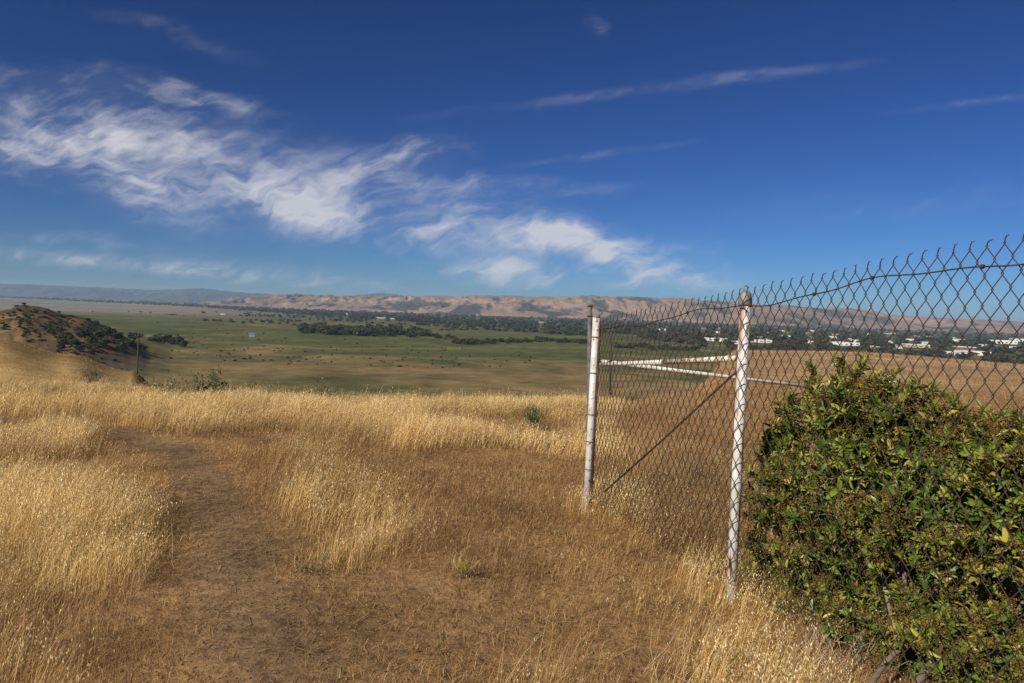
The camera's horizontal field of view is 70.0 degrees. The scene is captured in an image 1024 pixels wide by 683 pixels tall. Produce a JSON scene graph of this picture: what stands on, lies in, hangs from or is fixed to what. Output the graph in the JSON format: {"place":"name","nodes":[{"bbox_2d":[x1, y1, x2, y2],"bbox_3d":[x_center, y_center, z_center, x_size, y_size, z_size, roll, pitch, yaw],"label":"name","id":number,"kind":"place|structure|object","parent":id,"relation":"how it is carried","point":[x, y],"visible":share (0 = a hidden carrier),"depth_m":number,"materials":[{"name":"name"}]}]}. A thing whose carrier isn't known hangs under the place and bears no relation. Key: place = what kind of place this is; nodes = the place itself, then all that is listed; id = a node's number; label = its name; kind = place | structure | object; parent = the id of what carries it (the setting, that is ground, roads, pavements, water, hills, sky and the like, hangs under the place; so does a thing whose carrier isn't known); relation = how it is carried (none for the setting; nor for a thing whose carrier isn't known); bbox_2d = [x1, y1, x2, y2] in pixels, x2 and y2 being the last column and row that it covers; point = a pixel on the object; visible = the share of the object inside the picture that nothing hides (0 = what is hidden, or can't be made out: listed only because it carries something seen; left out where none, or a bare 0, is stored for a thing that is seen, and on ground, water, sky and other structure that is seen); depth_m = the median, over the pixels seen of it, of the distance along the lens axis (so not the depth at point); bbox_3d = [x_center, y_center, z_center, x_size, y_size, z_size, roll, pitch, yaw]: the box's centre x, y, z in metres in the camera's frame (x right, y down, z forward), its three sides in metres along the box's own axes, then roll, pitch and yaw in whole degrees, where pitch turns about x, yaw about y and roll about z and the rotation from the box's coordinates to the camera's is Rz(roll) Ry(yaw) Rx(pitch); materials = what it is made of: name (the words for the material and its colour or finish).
{"place":"outdoors","nodes":[
{"label":"outdoors","id":0,"kind":"place"},
{"bbox_2d":[0,298,137,304],"bbox_3d":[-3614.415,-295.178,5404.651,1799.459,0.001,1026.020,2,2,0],"label":"water","id":1,"kind":"structure","parent":0,"point":[44,302],"depth_m":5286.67,"materials":[{"name":"grey liquid"}]},
{"bbox_2d":[0,303,219,313],"bbox_3d":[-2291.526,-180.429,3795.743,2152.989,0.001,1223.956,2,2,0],"label":"water","id":2,"kind":"structure","parent":0,"point":[70,306],"depth_m":3636.43,"materials":[{"name":"grey liquid"}]},
{"bbox_2d":[0,284,402,301],"bbox_3d":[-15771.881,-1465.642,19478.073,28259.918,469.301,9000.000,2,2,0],"label":"hills","id":3,"kind":"structure","parent":0,"point":[191,295],"depth_m":16433.13,"materials":[{"name":"grey plant"}]},
{"bbox_2d":[1,124,700,283],"bbox_3d":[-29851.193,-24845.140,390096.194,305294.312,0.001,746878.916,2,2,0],"label":"cloud","id":4,"kind":"structure","parent":0,"point":[310,205],"depth_m":50331.97,"materials":[{"name":"white"}]},
{"bbox_2d":[0,296,1023,682],"bbox_3d":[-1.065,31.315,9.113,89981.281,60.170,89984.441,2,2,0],"label":"ground","id":5,"kind":"structure","parent":0,"point":[548,368],"depth_m":5.66,"materials":[{"name":"brown soil"}]},
{"bbox_2d":[56,343,65,349],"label":"oak tree","id":6,"kind":"object","parent":5,"relation":"on","point":[61,346],"visible":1,"depth_m":597.44,"materials":[{"name":"green plant"}]},
{"bbox_2d":[56,331,74,343],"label":"oak tree","id":7,"kind":"object","parent":5,"relation":"on","point":[68,335],"visible":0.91,"depth_m":621.34,"materials":[{"name":"green plant"}]},
{"bbox_2d":[68,338,81,344],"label":"oak tree","id":8,"kind":"object","parent":5,"relation":"on","point":[73,341],"visible":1,"depth_m":615.60,"materials":[{"name":"green plant"}]},
{"bbox_2d":[74,345,83,351],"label":"oak tree","id":9,"kind":"object","parent":5,"relation":"on","point":[78,347],"visible":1,"depth_m":599.85,"materials":[{"name":"green plant"}]},
{"bbox_2d":[75,329,93,340],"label":"oak tree","id":10,"kind":"object","parent":5,"relation":"on","point":[83,333],"visible":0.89,"depth_m":645.91,"materials":[{"name":"green plant"}]},
{"bbox_2d":[82,343,92,348],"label":"oak tree","id":11,"kind":"object","parent":5,"relation":"on","point":[87,346],"visible":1,"depth_m":613.80,"materials":[{"name":"green plant"}]},
{"bbox_2d":[85,336,97,343],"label":"oak tree","id":12,"kind":"object","parent":5,"relation":"on","point":[91,339],"visible":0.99,"depth_m":638.39,"materials":[{"name":"green plant"}]},
{"bbox_2d":[80,363,109,383],"bbox_3d":[-11.505,1.040,20.139,0.848,0.934,0.537,0,3,-40],"label":"weed","id":13,"kind":"object","parent":5,"relation":"on","point":[92,377],"visible":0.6,"depth_m":20.06,"materials":[{"name":"green plant"}]},
{"bbox_2d":[93,330,105,337],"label":"oak tree","id":14,"kind":"object","parent":5,"relation":"on","point":[99,334],"visible":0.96,"depth_m":675.40,"materials":[{"name":"green plant"}]},
{"bbox_2d":[97,337,110,345],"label":"oak tree","id":15,"kind":"object","parent":5,"relation":"on","point":[103,341],"visible":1,"depth_m":652.86,"materials":[{"name":"green plant"}]},
{"bbox_2d":[103,325,117,336],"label":"oak tree","id":16,"kind":"object","parent":5,"relation":"on","point":[109,331],"visible":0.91,"depth_m":711.80,"materials":[{"name":"green plant"}]},
{"bbox_2d":[112,332,122,338],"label":"oak tree","id":17,"kind":"object","parent":5,"relation":"on","point":[117,335],"visible":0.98,"depth_m":711.17,"materials":[{"name":"green plant"}]},
{"bbox_2d":[114,341,130,349],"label":"willow tree","id":18,"kind":"object","parent":5,"relation":"on","point":[122,345],"visible":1,"depth_m":674.38,"materials":[{"name":"green plant"}]},
{"bbox_2d":[126,340,136,346],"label":"willow tree","id":19,"kind":"object","parent":5,"relation":"on","point":[132,343],"visible":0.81,"depth_m":706.62,"materials":[{"name":"green plant"}]},
{"bbox_2d":[126,332,139,339],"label":"marsh tree","id":20,"kind":"object","parent":5,"relation":"on","point":[131,335],"visible":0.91,"depth_m":849.94,"materials":[{"name":"green plant"}]},
{"bbox_2d":[131,343,142,349],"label":"willow tree","id":21,"kind":"object","parent":5,"relation":"on","point":[135,347],"visible":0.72,"depth_m":709.38,"materials":[{"name":"green plant"}]},
{"bbox_2d":[135,333,141,373],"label":"utility pole","id":22,"kind":"object","parent":5,"relation":"on","point":[138,336],"visible":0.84,"depth_m":150.23,"materials":[{"name":"brown wood"}]},
{"bbox_2d":[146,336,159,341],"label":"marsh tree","id":23,"kind":"object","parent":5,"relation":"on","point":[153,338],"visible":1,"depth_m":985.16,"materials":[{"name":"green plant"}]},
{"bbox_2d":[153,333,166,342],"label":"marsh tree","id":24,"kind":"object","parent":5,"relation":"on","point":[157,336],"visible":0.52,"depth_m":997.05,"materials":[{"name":"green plant"}]},
{"bbox_2d":[160,334,172,343],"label":"marsh tree","id":25,"kind":"object","parent":5,"relation":"on","point":[164,337],"visible":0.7,"depth_m":980.57,"materials":[{"name":"green plant"}]},
{"bbox_2d":[131,370,207,394],"bbox_3d":[-10.381,1.429,22.257,2.090,1.213,2.571,1,3,-20],"label":"bush","id":26,"kind":"object","parent":5,"relation":"on","point":[162,385],"visible":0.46,"depth_m":22.27,"materials":[{"name":"green plant"}]},
{"bbox_2d":[167,337,175,344],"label":"marsh tree","id":27,"kind":"object","parent":5,"relation":"on","point":[171,341],"visible":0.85,"depth_m":967.40,"materials":[{"name":"green plant"}]},
{"bbox_2d":[175,334,183,345],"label":"marsh tree","id":28,"kind":"object","parent":5,"relation":"on","point":[179,339],"visible":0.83,"depth_m":932.02,"materials":[{"name":"green plant"}]},
{"bbox_2d":[180,340,187,346],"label":"marsh tree","id":29,"kind":"object","parent":5,"relation":"on","point":[184,343],"visible":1,"depth_m":918.37,"materials":[{"name":"green plant"}]},
{"bbox_2d":[191,365,237,394],"bbox_3d":[-9.915,1.526,24.186,1.500,1.567,1.664,2,2,0],"label":"bush","id":30,"kind":"object","parent":5,"relation":"on","point":[215,385],"visible":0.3,"depth_m":24.00,"materials":[{"name":"green plant"}]},
{"bbox_2d":[231,376,280,393],"bbox_3d":[-8.132,1.645,22.587,1.418,1.276,1.712,3,3,25],"label":"bush","id":31,"kind":"object","parent":5,"relation":"on","point":[248,384],"visible":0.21,"depth_m":22.56,"materials":[{"name":"green plant"}]},
{"bbox_2d":[297,326,308,332],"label":"plain tree","id":32,"kind":"object","parent":5,"relation":"on","point":[301,329],"visible":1,"depth_m":1477.71,"materials":[{"name":"green plant"}]},
{"bbox_2d":[306,327,316,332],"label":"plain tree","id":33,"kind":"object","parent":5,"relation":"on","point":[312,329],"visible":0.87,"depth_m":1507.34,"materials":[{"name":"green plant"}]},
{"bbox_2d":[292,556,347,575],"bbox_3d":[-1.191,1.383,4.427,0.238,0.150,0.326,4,3,35],"label":"weed","id":34,"kind":"object","parent":5,"relation":"on","point":[307,567],"visible":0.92,"depth_m":4.42,"materials":[{"name":"green plant"}]},
{"bbox_2d":[313,321,329,326],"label":"plain tree","id":35,"kind":"object","parent":5,"relation":"on","point":[318,325],"visible":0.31,"depth_m":1657.96,"materials":[{"name":"green plant"}]},
{"bbox_2d":[315,325,329,332],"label":"plain tree","id":36,"kind":"object","parent":5,"relation":"on","point":[321,328],"visible":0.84,"depth_m":1509.89,"materials":[{"name":"green plant"}]},
{"bbox_2d":[302,377,345,396],"bbox_3d":[-5.673,1.676,22.108,1.366,1.149,1.364,2,2,0],"label":"bush","id":37,"kind":"object","parent":5,"relation":"on","point":[322,392],"visible":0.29,"depth_m":22.14,"materials":[{"name":"green plant"}]},
{"bbox_2d":[321,328,338,334],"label":"plain tree","id":38,"kind":"object","parent":5,"relation":"on","point":[331,332],"visible":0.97,"depth_m":1448.35,"materials":[{"name":"green plant"}]},
{"bbox_2d":[332,325,343,330],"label":"plain tree","id":39,"kind":"object","parent":5,"relation":"on","point":[339,327],"visible":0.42,"depth_m":1600.64,"materials":[{"name":"green plant"}]},
{"bbox_2d":[335,330,350,334],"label":"plain tree","id":40,"kind":"object","parent":5,"relation":"on","point":[341,332],"visible":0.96,"depth_m":1459.23,"materials":[{"name":"green plant"}]},
{"bbox_2d":[345,325,354,334],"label":"plain tree","id":41,"kind":"object","parent":5,"relation":"on","point":[350,327],"visible":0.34,"depth_m":1490.69,"materials":[{"name":"green plant"}]},
{"bbox_2d":[348,327,364,333],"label":"plain tree","id":42,"kind":"object","parent":5,"relation":"on","point":[352,329],"visible":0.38,"depth_m":1479.28,"materials":[{"name":"green plant"}]},
{"bbox_2d":[351,327,364,335],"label":"plain tree","id":43,"kind":"object","parent":5,"relation":"on","point":[358,332],"visible":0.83,"depth_m":1442.74,"materials":[{"name":"green plant"}]},
{"bbox_2d":[362,329,381,336],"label":"plain tree","id":44,"kind":"object","parent":5,"relation":"on","point":[374,332],"visible":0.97,"depth_m":1443.24,"materials":[{"name":"green plant"}]},
{"bbox_2d":[378,327,394,335],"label":"plain tree","id":45,"kind":"object","parent":5,"relation":"on","point":[385,329],"visible":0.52,"depth_m":1505.22,"materials":[{"name":"green plant"}]},
{"bbox_2d":[381,331,396,336],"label":"plain tree","id":46,"kind":"object","parent":5,"relation":"on","point":[388,333],"visible":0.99,"depth_m":1479.21,"materials":[{"name":"green plant"}]},
{"bbox_2d":[391,328,405,334],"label":"plain tree","id":47,"kind":"object","parent":5,"relation":"on","point":[398,331],"visible":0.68,"depth_m":1563.83,"materials":[{"name":"green plant"}]},
{"bbox_2d":[402,328,417,336],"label":"plain tree","id":48,"kind":"object","parent":5,"relation":"on","point":[410,333],"visible":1,"depth_m":1472.85,"materials":[{"name":"green plant"}]},
{"bbox_2d":[409,325,424,330],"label":"plain tree","id":49,"kind":"object","parent":5,"relation":"on","point":[414,328],"visible":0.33,"depth_m":1584.40,"materials":[{"name":"green plant"}]},
{"bbox_2d":[416,330,431,336],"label":"plain tree","id":50,"kind":"object","parent":5,"relation":"on","point":[423,333],"visible":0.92,"depth_m":1528.27,"materials":[{"name":"green plant"}]},
{"bbox_2d":[448,554,479,577],"bbox_3d":[-0.296,1.385,4.433,0.227,0.209,0.189,2,2,0],"label":"weed","id":51,"kind":"object","parent":5,"relation":"on","point":[464,565],"visible":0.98,"depth_m":4.43,"materials":[{"name":"yellow plant"}]},
{"bbox_2d":[486,339,497,343],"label":"plain tree","id":52,"kind":"object","parent":5,"relation":"on","point":[490,341],"visible":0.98,"depth_m":1302.10,"materials":[{"name":"green plant"}]},
{"bbox_2d":[1,459,1017,682],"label":"pebbles","id":53,"kind":"object","parent":5,"relation":"on","point":[249,624],"visible":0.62,"depth_m":4.21,"materials":[{"name":"stone"}]},
{"bbox_2d":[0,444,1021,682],"bbox_3d":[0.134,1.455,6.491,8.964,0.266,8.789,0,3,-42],"label":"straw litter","id":54,"kind":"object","parent":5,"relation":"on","point":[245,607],"visible":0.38,"depth_m":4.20,"materials":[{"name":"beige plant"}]},
{"bbox_2d":[0,378,1023,682],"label":"short grass","id":55,"kind":"structure","parent":5,"relation":"on","point":[384,456],"depth_m":4.74,"materials":[{"name":"beige plant"}]},
{"bbox_2d":[0,295,1023,367],"bbox_3d":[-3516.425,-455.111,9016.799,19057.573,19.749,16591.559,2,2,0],"label":"woodland","id":56,"kind":"object","parent":5,"relation":"on","point":[456,321],"visible":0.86,"depth_m":2601.17,"materials":[{"name":"green plant"}]},
{"bbox_2d":[0,338,1023,399],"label":"field grass","id":57,"kind":"structure","parent":5,"relation":"on","point":[1007,366],"depth_m":47.60,"materials":[{"name":"plant"}]},
{"bbox_2d":[521,402,544,429],"bbox_3d":[0.342,1.140,11.084,0.412,0.532,0.505,2,2,0],"label":"weed","id":58,"kind":"object","parent":5,"relation":"on","point":[533,416],"visible":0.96,"depth_m":11.00,"materials":[{"name":"green plant"}]},
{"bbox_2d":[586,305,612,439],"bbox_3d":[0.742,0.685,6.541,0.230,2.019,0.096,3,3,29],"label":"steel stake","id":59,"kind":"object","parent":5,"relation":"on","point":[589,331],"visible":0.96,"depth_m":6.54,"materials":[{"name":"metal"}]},
{"bbox_2d":[609,332,611,398],"bbox_3d":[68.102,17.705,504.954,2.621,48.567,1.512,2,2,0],"label":"wooden stake","id":60,"kind":"object","parent":5,"relation":"on","point":[610,366],"visible":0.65,"depth_m":504.38,"materials":[{"name":"brown wood"}]},
{"bbox_2d":[704,337,725,340],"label":"warehouse","id":61,"kind":"structure","parent":5,"relation":"on","point":[707,339],"depth_m":1857.74,"materials":[{"name":"white"}]},
{"bbox_2d":[754,339,771,342],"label":"warehouse","id":62,"kind":"structure","parent":5,"relation":"on","point":[762,341],"depth_m":1864.20,"materials":[{"name":"white"}]},
{"bbox_2d":[645,608,905,682],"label":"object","id":63,"kind":"object","parent":5,"relation":"on","point":[818,647],"visible":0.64,"depth_m":3.57,"materials":[{"name":"beige plant"}]},
{"bbox_2d":[583,234,1023,682],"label":"chain link fence","id":64,"kind":"object","parent":5,"relation":"on","point":[744,298],"visible":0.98,"depth_m":3.95,"materials":[{"name":"rusty steel"},{"name":"wire"},{"name":"white paint"}]},
{"bbox_2d":[830,341,859,345],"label":"warehouse","id":65,"kind":"structure","parent":5,"relation":"on","point":[847,343],"depth_m":1856.48,"materials":[{"name":"white"}]},
{"bbox_2d":[737,350,1023,682],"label":"shrub","id":66,"kind":"object","parent":5,"relation":"on","point":[1014,488],"visible":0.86,"depth_m":3.85,"materials":[{"name":"leaf"},{"name":"bark"}]},
{"bbox_2d":[900,343,929,347],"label":"warehouse","id":67,"kind":"structure","parent":5,"relation":"on","point":[914,345],"depth_m":1898.33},
{"bbox_2d":[946,351,967,354],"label":"warehouse","id":68,"kind":"structure","parent":5,"relation":"on","point":[956,352],"depth_m":1491.67,"materials":[{"name":"white"}]},
{"bbox_2d":[953,346,976,349],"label":"warehouse","id":69,"kind":"structure","parent":5,"relation":"on","point":[963,347],"depth_m":1858.76,"materials":[{"name":"brick"}]},
{"bbox_2d":[954,350,985,354],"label":"warehouse","id":70,"kind":"structure","parent":5,"relation":"on","point":[979,352],"depth_m":1533.94,"materials":[{"name":"white"}]},
{"bbox_2d":[991,340,1017,343],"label":"office block","id":71,"kind":"structure","parent":5,"relation":"on","point":[1009,341],"depth_m":2628.47,"materials":[{"name":"white"}]},
{"bbox_2d":[0,371,1023,682],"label":"tall grass","id":72,"kind":"structure","parent":0,"point":[38,509],"depth_m":6.12,"materials":[{"name":"beige plant"}]},
{"bbox_2d":[0,0,1023,321],"label":"sky","id":73,"kind":"structure","parent":0,"point":[731,145],"materials":[{"name":"blue"}]},
{"bbox_2d":[201,294,1023,333],"bbox_3d":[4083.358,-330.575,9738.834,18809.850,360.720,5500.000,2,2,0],"label":"hills","id":74,"kind":"structure","parent":0,"point":[576,307],"depth_m":7835.20,"materials":[{"name":"brown soil"}]}
]}

